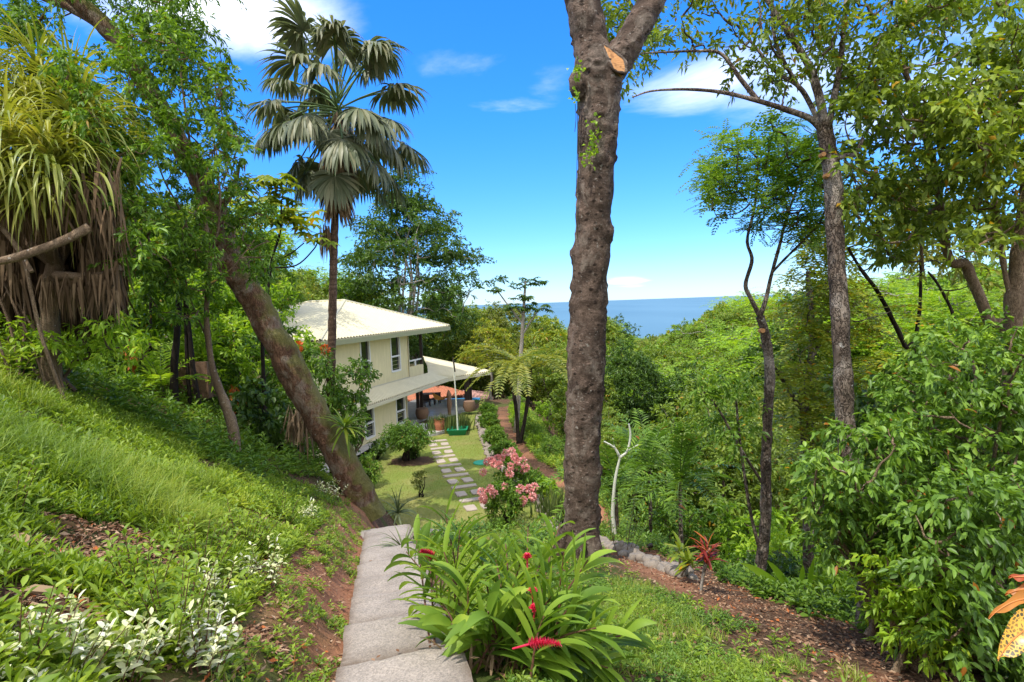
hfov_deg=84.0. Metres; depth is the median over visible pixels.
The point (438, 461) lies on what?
stepping stone
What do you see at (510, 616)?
ginger clump
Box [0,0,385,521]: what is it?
leaning tree
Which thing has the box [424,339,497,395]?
forest tree
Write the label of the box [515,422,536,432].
understory shrub
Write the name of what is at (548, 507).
snake plant clump
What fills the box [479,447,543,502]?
coral flower shrub
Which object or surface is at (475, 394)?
pavilion
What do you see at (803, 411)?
compound leaf tree
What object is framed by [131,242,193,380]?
understory tree
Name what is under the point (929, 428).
forest tree
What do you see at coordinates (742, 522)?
understory shrub
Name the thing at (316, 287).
forest tree
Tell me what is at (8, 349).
bank shrub
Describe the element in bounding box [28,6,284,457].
slender tree
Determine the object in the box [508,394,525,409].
understory shrub
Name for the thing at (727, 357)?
forest tree
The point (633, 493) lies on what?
understory shrub
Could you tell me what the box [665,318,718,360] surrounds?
forest tree
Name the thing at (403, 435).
topiary tree
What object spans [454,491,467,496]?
stepping stone
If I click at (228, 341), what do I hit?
understory shrub
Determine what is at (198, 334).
understory shrub
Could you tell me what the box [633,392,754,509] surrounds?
forest tree
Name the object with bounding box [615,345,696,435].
forest tree
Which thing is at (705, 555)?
cordyline
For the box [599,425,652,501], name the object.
forest tree
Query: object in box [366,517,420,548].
agave plant
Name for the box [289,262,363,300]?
forest tree
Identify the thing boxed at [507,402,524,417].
understory shrub
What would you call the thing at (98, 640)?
variegated shrub
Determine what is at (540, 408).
understory shrub
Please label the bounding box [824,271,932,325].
forest tree
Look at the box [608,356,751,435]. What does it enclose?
forest tree
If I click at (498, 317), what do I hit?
forest tree
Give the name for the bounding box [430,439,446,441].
stepping stone
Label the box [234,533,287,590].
variegated shrub
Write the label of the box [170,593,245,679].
variegated shrub
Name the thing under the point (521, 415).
understory shrub
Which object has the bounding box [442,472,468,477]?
stepping stone
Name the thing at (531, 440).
understory shrub
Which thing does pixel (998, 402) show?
leafy shrub
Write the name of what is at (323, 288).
forest tree
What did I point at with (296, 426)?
dry frond bundle
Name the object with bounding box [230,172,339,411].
umbrella leaf tree
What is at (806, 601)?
weeds
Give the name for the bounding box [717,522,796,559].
understory shrub
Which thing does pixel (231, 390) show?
orange leaf plant
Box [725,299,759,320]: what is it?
forest tree
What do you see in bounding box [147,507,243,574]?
bank shrub
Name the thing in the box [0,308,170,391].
leafy shrub
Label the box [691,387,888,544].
forest tree
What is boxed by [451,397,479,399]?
pool water
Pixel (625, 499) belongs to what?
understory shrub
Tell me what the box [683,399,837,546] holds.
forest tree
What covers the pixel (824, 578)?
understory shrub
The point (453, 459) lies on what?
stepping stone
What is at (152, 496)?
grass
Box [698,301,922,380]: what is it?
forest tree
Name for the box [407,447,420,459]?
garden shrub
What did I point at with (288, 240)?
forest tree
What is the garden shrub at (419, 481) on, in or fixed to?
on the lawn at (425, 512)
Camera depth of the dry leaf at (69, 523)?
4.63 m
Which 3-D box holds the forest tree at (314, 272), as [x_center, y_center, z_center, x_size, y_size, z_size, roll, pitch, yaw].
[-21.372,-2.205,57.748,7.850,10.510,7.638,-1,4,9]
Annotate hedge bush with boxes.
[475,411,500,427]
[477,402,497,413]
[480,424,508,444]
[488,436,518,456]
[500,448,525,465]
[535,475,557,495]
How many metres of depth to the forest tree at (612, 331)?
62.38 m
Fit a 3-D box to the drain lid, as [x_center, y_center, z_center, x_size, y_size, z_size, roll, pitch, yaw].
[-1.713,6.668,31.192,0.827,0.085,0.840,-2,4,0]
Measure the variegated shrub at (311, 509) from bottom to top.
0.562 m
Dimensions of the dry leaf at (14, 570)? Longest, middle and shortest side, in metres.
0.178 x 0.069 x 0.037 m
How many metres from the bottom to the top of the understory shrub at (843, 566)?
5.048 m
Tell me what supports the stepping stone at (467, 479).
on the lawn at (425, 512)
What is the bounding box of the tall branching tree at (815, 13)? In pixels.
[632,0,932,623]
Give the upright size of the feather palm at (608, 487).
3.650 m
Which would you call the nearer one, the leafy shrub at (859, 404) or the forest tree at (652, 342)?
the leafy shrub at (859, 404)
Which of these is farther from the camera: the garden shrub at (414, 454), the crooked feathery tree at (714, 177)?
the garden shrub at (414, 454)
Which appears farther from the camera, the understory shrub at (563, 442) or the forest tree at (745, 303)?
the forest tree at (745, 303)
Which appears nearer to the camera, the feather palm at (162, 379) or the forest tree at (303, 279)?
the feather palm at (162, 379)
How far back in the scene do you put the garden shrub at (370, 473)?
27.65 m
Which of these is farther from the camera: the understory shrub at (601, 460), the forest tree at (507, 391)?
the forest tree at (507, 391)
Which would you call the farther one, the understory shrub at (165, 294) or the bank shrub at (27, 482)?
the understory shrub at (165, 294)
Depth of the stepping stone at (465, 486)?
27.12 m
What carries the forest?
on the ground at (336, 579)
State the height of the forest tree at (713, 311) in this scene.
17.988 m
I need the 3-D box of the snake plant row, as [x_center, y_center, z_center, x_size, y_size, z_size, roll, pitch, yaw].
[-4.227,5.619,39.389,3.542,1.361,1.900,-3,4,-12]
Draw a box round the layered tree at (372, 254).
[337,166,513,362]
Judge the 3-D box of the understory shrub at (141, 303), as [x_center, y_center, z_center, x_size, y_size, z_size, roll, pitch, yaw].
[-13.776,0.422,18.475,5.495,5.015,4.648,-2,4,7]
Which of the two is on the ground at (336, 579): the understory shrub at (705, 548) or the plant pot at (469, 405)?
the understory shrub at (705, 548)
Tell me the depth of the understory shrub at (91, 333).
18.77 m
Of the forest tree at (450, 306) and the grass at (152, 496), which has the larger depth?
the forest tree at (450, 306)
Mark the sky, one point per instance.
(496, 128)
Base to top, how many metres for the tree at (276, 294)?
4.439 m
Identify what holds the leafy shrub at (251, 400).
on the ground at (336, 579)
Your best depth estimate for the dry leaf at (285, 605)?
5.21 m
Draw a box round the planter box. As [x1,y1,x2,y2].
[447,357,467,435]
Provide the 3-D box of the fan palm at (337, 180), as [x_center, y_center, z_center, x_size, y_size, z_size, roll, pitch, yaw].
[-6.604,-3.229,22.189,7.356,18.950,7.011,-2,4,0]
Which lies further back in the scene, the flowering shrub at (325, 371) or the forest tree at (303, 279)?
the forest tree at (303, 279)
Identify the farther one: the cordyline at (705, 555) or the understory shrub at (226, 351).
the understory shrub at (226, 351)
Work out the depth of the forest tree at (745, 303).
94.83 m
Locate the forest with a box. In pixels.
[502,294,791,383]
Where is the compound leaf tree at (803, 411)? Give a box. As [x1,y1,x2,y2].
[741,218,942,588]
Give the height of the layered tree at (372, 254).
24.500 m
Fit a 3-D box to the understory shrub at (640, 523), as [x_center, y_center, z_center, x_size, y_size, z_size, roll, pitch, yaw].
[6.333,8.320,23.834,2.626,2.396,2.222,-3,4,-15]
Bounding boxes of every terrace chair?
[423,394,430,406]
[433,392,440,403]
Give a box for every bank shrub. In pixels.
[0,338,41,378]
[0,453,42,512]
[0,575,82,672]
[92,548,221,656]
[96,522,188,593]
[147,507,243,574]
[203,496,285,549]
[247,481,307,524]
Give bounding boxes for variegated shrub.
[0,584,138,681]
[78,607,178,681]
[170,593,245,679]
[195,551,239,607]
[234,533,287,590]
[298,497,317,518]
[313,477,347,497]
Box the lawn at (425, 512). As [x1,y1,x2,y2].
[359,411,545,532]
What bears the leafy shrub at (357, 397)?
on the ground at (336, 579)
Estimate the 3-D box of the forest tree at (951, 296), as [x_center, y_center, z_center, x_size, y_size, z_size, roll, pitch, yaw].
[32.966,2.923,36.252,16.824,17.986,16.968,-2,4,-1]
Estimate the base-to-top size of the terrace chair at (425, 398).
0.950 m
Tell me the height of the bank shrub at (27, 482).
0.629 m
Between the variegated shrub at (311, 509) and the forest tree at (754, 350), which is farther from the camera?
the forest tree at (754, 350)
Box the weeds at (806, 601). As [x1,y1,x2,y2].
[214,507,1023,681]
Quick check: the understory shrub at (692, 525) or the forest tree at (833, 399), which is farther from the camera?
the forest tree at (833, 399)
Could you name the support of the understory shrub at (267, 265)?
on the ground at (336, 579)
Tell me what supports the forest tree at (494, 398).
on the ground at (336, 579)
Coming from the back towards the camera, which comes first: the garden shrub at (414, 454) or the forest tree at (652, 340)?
the forest tree at (652, 340)
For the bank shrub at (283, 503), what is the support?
on the ground at (336, 579)
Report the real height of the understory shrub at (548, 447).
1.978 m
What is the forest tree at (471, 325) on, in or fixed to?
on the ground at (336, 579)
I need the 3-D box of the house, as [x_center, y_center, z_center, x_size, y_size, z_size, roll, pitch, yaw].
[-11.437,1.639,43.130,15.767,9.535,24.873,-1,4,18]
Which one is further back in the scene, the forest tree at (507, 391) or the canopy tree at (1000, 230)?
the forest tree at (507, 391)
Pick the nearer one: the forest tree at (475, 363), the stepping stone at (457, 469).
the stepping stone at (457, 469)
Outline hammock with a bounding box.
[432,392,446,399]
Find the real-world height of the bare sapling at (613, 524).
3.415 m
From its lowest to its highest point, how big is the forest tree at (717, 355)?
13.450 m
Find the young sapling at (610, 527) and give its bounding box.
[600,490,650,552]
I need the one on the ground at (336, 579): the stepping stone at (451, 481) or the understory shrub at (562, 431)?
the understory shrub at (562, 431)
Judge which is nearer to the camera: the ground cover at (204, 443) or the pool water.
the ground cover at (204, 443)
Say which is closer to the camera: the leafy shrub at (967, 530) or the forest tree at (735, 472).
the leafy shrub at (967, 530)
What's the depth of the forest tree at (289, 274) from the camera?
36.30 m
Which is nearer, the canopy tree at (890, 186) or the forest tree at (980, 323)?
the canopy tree at (890, 186)
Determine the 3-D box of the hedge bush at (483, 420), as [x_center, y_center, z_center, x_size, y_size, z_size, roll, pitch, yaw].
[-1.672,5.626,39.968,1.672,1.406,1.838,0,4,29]
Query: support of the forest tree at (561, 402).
on the ground at (336, 579)
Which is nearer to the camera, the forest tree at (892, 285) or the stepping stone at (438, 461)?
the stepping stone at (438, 461)
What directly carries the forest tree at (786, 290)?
on the ground at (336, 579)
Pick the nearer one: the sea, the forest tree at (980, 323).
the forest tree at (980, 323)
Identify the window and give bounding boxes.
[359,341,371,376]
[365,408,375,439]
[390,337,401,372]
[395,397,405,424]
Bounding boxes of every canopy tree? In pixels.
[813,0,1023,656]
[844,159,1008,486]
[919,20,1023,664]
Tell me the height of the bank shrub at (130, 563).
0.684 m
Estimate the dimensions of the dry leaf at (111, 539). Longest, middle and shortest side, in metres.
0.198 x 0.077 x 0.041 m
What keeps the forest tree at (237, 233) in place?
on the ground at (336, 579)
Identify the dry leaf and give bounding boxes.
[0,567,32,576]
[11,532,29,544]
[12,584,63,597]
[57,521,76,527]
[102,537,122,543]
[281,599,288,607]
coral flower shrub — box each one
[477,478,538,523]
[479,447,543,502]
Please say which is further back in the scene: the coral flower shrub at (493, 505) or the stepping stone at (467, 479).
the stepping stone at (467, 479)
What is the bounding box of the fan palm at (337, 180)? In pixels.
[240,0,433,476]
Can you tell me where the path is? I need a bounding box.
[335,524,472,681]
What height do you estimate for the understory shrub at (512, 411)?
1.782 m
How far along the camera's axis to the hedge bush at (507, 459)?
30.14 m
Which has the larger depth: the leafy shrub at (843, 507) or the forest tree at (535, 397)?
the forest tree at (535, 397)
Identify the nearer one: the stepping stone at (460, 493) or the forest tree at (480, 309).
the stepping stone at (460, 493)
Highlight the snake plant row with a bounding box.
[425,412,475,433]
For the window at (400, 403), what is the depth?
40.16 m
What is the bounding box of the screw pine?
[0,8,180,406]
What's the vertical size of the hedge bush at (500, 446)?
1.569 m
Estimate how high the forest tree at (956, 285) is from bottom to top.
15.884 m
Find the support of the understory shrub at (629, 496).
on the ground at (336, 579)
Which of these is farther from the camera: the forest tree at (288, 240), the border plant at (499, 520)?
the forest tree at (288, 240)
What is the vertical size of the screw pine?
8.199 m
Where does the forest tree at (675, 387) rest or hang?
on the ground at (336, 579)
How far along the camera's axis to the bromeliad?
16.66 m
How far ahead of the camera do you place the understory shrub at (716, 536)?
18.53 m
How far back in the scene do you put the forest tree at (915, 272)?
98.28 m
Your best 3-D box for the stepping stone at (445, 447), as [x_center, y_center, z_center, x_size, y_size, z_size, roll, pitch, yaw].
[-4.347,6.575,34.718,1.313,0.138,0.381,-3,4,-19]
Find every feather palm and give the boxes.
[119,341,210,397]
[536,429,698,532]
[599,408,709,536]
[607,412,746,551]
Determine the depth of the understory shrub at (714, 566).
15.91 m
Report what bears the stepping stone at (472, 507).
on the lawn at (425, 512)
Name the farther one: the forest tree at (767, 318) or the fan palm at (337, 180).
the forest tree at (767, 318)
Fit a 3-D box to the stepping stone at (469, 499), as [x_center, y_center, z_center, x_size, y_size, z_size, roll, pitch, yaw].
[-1.705,7.095,25.346,1.308,0.138,0.371,-3,4,-18]
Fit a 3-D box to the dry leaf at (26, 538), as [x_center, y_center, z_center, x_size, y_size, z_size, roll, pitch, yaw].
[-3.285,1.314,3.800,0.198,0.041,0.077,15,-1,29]
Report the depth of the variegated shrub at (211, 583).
4.37 m
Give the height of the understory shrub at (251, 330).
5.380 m
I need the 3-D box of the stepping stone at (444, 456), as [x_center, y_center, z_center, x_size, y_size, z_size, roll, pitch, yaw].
[-3.907,6.683,32.808,1.301,0.138,0.378,-3,4,-15]
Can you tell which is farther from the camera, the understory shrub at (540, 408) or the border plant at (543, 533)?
the understory shrub at (540, 408)
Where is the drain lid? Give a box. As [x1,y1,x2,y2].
[473,460,486,464]
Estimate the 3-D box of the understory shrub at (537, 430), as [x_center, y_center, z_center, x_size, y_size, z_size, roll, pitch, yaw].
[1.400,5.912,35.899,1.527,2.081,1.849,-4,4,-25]
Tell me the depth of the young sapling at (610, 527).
13.63 m
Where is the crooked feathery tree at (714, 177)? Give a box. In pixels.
[676,101,856,574]
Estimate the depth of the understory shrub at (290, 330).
26.87 m
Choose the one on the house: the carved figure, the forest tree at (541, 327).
the carved figure
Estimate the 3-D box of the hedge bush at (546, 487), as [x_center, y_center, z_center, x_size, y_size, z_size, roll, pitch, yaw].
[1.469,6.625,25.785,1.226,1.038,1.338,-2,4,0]
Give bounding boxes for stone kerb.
[474,414,699,580]
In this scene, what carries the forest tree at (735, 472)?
on the ground at (336, 579)
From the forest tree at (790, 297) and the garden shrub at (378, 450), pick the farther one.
the forest tree at (790, 297)
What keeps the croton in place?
on the ground at (336, 579)
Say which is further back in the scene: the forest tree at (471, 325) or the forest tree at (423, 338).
the forest tree at (423, 338)
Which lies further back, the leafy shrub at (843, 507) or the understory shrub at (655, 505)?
the understory shrub at (655, 505)
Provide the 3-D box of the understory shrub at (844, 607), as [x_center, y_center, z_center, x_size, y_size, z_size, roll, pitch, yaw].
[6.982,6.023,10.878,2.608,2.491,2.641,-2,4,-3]
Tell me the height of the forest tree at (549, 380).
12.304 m
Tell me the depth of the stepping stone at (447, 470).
29.83 m
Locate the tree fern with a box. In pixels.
[454,343,567,443]
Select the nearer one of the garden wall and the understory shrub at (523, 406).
the garden wall
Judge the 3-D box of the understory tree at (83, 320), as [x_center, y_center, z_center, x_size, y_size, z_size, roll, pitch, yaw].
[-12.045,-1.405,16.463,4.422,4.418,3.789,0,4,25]
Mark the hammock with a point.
(436, 397)
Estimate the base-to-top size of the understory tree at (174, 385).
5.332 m
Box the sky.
[0,0,1023,306]
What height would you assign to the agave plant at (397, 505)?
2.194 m
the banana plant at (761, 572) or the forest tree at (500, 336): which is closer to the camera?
the banana plant at (761, 572)
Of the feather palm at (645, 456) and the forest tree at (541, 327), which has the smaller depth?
the feather palm at (645, 456)
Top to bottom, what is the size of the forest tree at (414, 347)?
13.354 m
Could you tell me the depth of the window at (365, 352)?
35.98 m
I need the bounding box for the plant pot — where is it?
[434,417,443,430]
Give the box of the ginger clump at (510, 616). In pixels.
[384,480,659,681]
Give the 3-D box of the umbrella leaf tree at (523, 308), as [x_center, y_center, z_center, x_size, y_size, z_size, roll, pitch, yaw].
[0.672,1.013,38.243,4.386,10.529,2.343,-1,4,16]
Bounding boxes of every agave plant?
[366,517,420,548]
[380,483,421,524]
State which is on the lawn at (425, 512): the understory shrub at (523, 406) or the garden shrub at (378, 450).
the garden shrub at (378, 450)
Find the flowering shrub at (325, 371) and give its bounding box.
[256,338,351,469]
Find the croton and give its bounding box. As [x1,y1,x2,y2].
[988,574,1023,660]
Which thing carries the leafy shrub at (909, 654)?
on the ground at (336, 579)
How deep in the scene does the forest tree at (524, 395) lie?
71.85 m
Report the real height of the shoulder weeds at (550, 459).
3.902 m
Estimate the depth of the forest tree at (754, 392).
37.63 m
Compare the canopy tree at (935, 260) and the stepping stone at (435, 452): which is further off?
the stepping stone at (435, 452)
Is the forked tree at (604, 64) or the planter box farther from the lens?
the planter box
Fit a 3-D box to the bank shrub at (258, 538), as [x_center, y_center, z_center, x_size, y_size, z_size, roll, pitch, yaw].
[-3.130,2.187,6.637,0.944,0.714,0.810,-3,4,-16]
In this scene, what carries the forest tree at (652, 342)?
on the ground at (336, 579)
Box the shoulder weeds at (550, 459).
[483,404,668,551]
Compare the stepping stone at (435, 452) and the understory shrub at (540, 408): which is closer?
the stepping stone at (435, 452)
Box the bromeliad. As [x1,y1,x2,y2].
[317,407,369,456]
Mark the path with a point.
(374, 629)
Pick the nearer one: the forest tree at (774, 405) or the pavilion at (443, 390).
the forest tree at (774, 405)
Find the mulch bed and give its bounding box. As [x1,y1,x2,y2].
[389,456,434,465]
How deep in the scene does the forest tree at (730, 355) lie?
60.59 m
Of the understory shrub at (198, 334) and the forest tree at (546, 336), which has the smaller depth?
the understory shrub at (198, 334)
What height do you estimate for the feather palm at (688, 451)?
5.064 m
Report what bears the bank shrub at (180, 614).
on the ground at (336, 579)
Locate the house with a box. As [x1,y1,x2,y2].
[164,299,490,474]
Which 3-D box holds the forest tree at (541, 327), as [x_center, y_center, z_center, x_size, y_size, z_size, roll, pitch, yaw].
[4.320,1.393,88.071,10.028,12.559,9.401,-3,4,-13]
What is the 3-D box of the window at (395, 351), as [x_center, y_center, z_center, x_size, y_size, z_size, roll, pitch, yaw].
[-8.125,0.872,39.403,0.205,2.520,1.360,-1,4,18]
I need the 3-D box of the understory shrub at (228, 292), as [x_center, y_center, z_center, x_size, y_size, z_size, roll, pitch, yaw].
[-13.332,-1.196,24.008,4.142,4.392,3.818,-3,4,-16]
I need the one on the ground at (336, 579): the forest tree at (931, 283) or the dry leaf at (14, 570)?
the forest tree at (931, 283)
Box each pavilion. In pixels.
[407,386,464,400]
[445,390,492,399]
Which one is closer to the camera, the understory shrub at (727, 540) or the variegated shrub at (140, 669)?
the variegated shrub at (140, 669)
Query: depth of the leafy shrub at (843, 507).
6.41 m
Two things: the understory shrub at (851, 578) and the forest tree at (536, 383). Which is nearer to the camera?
the understory shrub at (851, 578)
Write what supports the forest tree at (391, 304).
on the ground at (336, 579)
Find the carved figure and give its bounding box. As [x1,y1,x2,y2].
[447,390,456,414]
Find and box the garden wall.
[140,361,213,398]
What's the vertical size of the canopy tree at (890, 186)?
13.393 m
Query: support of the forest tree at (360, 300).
on the ground at (336, 579)
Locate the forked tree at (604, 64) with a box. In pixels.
[551,0,708,567]
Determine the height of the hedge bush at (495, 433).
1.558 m
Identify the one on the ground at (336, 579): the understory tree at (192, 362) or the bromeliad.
the understory tree at (192, 362)
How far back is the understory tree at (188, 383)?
18.50 m
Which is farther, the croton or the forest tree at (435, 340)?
the forest tree at (435, 340)
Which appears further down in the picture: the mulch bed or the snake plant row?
the mulch bed
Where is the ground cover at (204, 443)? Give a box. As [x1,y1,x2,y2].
[0,325,373,681]
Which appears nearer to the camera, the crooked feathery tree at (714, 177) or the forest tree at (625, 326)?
the crooked feathery tree at (714, 177)
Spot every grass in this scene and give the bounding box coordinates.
[0,362,874,681]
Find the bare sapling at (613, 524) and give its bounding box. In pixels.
[604,424,637,533]
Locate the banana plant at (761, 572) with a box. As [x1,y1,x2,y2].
[742,558,813,591]
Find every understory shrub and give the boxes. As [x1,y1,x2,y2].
[6,319,130,359]
[7,280,183,376]
[66,274,214,386]
[110,284,240,386]
[129,259,216,333]
[145,309,269,417]
[164,269,247,335]
[183,288,300,387]
[184,327,274,413]
[201,244,285,323]
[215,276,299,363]
[217,321,321,415]
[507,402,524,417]
[507,405,527,422]
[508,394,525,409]
[509,412,533,426]
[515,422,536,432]
[524,420,542,437]
[524,432,543,447]
[533,401,562,432]
[537,434,564,458]
[554,423,565,441]
[558,435,565,449]
[600,445,616,482]
[600,489,634,516]
[602,470,662,511]
[618,460,667,521]
[634,492,708,545]
[637,509,687,541]
[638,490,717,563]
[661,484,724,550]
[675,531,729,560]
[690,534,743,552]
[693,528,783,570]
[701,495,849,604]
[707,542,755,580]
[716,549,833,609]
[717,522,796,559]
[731,524,856,607]
[788,523,844,570]
[822,543,857,617]
[837,598,856,621]
[840,560,1021,655]
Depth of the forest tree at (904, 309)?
42.00 m
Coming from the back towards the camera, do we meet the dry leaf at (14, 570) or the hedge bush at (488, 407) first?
the hedge bush at (488, 407)
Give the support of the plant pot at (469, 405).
on the house
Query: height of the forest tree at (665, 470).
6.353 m
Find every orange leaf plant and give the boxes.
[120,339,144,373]
[229,385,239,412]
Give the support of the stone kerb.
on the ground at (336, 579)
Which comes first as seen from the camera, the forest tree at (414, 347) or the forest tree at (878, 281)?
the forest tree at (414, 347)
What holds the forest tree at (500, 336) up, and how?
on the ground at (336, 579)
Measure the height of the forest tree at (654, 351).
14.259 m
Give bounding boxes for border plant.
[429,513,491,545]
[460,514,500,532]
[482,518,553,551]
[483,513,516,531]
[515,513,557,531]
[525,515,560,539]
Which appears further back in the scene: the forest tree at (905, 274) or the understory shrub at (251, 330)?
the forest tree at (905, 274)
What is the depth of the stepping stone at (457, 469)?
29.95 m
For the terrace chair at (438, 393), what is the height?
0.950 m
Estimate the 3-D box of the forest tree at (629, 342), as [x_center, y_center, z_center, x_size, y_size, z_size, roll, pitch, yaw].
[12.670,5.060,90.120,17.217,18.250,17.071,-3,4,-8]
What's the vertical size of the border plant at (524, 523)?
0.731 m
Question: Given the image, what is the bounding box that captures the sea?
[396,294,792,338]
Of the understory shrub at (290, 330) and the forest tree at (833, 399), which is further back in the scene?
the forest tree at (833, 399)
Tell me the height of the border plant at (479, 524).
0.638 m
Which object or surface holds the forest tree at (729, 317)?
on the ground at (336, 579)
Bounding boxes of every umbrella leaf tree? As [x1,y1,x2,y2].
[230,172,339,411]
[486,277,554,432]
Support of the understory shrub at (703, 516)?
on the ground at (336, 579)
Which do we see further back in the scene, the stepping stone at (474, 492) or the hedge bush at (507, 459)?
the hedge bush at (507, 459)
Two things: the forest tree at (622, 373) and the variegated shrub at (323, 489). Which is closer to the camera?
the variegated shrub at (323, 489)
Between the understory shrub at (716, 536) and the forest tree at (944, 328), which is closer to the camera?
the understory shrub at (716, 536)
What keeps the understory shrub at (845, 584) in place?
on the ground at (336, 579)
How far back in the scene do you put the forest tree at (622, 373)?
41.37 m
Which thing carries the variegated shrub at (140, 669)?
on the ground at (336, 579)
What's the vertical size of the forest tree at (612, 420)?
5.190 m
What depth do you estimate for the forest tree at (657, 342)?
66.54 m
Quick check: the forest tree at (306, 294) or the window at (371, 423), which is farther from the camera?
the forest tree at (306, 294)
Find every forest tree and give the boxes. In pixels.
[134,191,244,359]
[160,191,323,262]
[236,231,305,312]
[271,277,328,299]
[276,266,328,302]
[277,280,319,304]
[287,270,328,299]
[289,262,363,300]
[294,267,345,298]
[338,272,384,308]
[346,277,401,310]
[397,310,434,373]
[417,314,437,356]
[418,284,467,345]
[418,313,472,385]
[424,318,505,389]
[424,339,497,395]
[435,301,485,362]
[451,325,546,399]
[456,317,525,399]
[457,300,511,344]
[466,299,539,398]
[472,329,526,398]
[482,307,515,399]
[495,315,567,420]
[509,312,564,344]
[510,337,567,419]
[516,330,566,425]
[521,345,545,411]
[534,345,631,404]
[542,373,621,439]
[557,315,625,364]
[567,323,640,356]
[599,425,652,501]
[601,405,629,452]
[604,336,674,432]
[605,341,671,428]
[606,313,642,349]
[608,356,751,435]
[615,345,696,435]
[617,339,701,397]
[623,417,720,516]
[627,356,717,434]
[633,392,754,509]
[635,335,664,350]
[640,336,666,348]
[647,337,700,359]
[651,397,813,540]
[654,315,758,369]
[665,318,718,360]
[665,358,822,508]
[676,345,750,378]
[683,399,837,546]
[686,301,756,355]
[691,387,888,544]
[694,301,733,352]
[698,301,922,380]
[702,289,788,320]
[709,344,749,388]
[715,341,817,388]
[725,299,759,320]
[734,289,881,502]
[741,305,816,342]
[754,290,850,358]
[777,265,989,386]
[778,274,875,306]
[788,361,903,485]
[799,277,980,481]
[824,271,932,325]
[854,274,895,290]
[854,303,1023,406]
[857,318,997,451]
[859,297,914,319]
[871,333,1001,458]
[877,262,931,286]
[879,269,945,296]
[884,258,1008,353]
[899,308,1002,361]
[908,261,1002,308]
[925,266,1005,448]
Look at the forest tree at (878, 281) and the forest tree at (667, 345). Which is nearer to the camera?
the forest tree at (667, 345)
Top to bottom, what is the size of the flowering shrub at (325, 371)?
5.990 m
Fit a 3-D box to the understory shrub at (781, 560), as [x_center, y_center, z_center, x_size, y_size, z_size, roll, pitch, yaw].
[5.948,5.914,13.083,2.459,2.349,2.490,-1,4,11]
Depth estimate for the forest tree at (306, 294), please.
46.57 m
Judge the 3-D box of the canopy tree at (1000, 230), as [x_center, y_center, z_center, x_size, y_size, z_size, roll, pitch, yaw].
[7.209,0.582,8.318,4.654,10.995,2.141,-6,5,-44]
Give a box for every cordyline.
[665,531,702,575]
[689,531,728,591]
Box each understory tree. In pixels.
[81,232,155,360]
[128,246,259,411]
[129,232,236,402]
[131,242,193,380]
[167,235,220,404]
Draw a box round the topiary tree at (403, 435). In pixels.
[377,417,435,460]
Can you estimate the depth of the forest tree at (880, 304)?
68.71 m
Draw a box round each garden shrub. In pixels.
[359,451,382,485]
[366,439,387,459]
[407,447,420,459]
[410,469,426,496]
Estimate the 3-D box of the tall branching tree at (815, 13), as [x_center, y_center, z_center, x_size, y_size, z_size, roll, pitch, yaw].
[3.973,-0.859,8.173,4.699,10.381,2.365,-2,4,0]
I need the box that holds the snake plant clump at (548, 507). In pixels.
[530,483,564,526]
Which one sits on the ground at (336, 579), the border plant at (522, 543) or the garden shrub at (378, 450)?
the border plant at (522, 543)
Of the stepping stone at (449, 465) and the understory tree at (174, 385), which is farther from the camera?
the stepping stone at (449, 465)
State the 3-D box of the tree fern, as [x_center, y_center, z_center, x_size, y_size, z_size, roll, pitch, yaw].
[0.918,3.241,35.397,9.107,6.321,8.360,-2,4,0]
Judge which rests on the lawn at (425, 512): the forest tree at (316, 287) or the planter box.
the planter box
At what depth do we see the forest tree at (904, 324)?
37.12 m
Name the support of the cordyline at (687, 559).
on the ground at (336, 579)
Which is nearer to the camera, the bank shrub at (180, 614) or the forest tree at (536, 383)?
the bank shrub at (180, 614)
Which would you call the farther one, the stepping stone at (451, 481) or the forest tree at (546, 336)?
the forest tree at (546, 336)
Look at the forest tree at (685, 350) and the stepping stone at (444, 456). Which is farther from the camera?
the forest tree at (685, 350)
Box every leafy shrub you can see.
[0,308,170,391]
[218,376,314,462]
[330,354,382,453]
[780,405,977,654]
[813,335,1022,577]
[844,543,994,681]
[859,300,1023,591]
[863,443,1023,681]
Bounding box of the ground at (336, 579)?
[0,341,985,681]
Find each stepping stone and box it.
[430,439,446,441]
[431,446,450,449]
[432,451,440,454]
[433,454,455,458]
[436,459,445,463]
[438,463,461,466]
[441,468,451,472]
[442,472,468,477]
[447,479,458,484]
[448,458,457,461]
[451,483,476,489]
[454,467,464,471]
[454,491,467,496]
[459,497,482,502]
[461,477,473,482]
[463,504,477,510]
[470,489,480,494]
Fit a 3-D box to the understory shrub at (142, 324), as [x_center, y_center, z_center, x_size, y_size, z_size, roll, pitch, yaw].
[-12.955,0.752,21.047,5.477,5.808,5.048,-1,4,15]
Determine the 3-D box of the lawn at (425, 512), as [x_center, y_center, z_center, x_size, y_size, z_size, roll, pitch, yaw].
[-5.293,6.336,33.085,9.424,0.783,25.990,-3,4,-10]
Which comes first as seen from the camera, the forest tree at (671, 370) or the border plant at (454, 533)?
the border plant at (454, 533)
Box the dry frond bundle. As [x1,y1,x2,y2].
[277,406,315,458]
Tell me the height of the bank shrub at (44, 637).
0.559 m
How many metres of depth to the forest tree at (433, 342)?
83.48 m

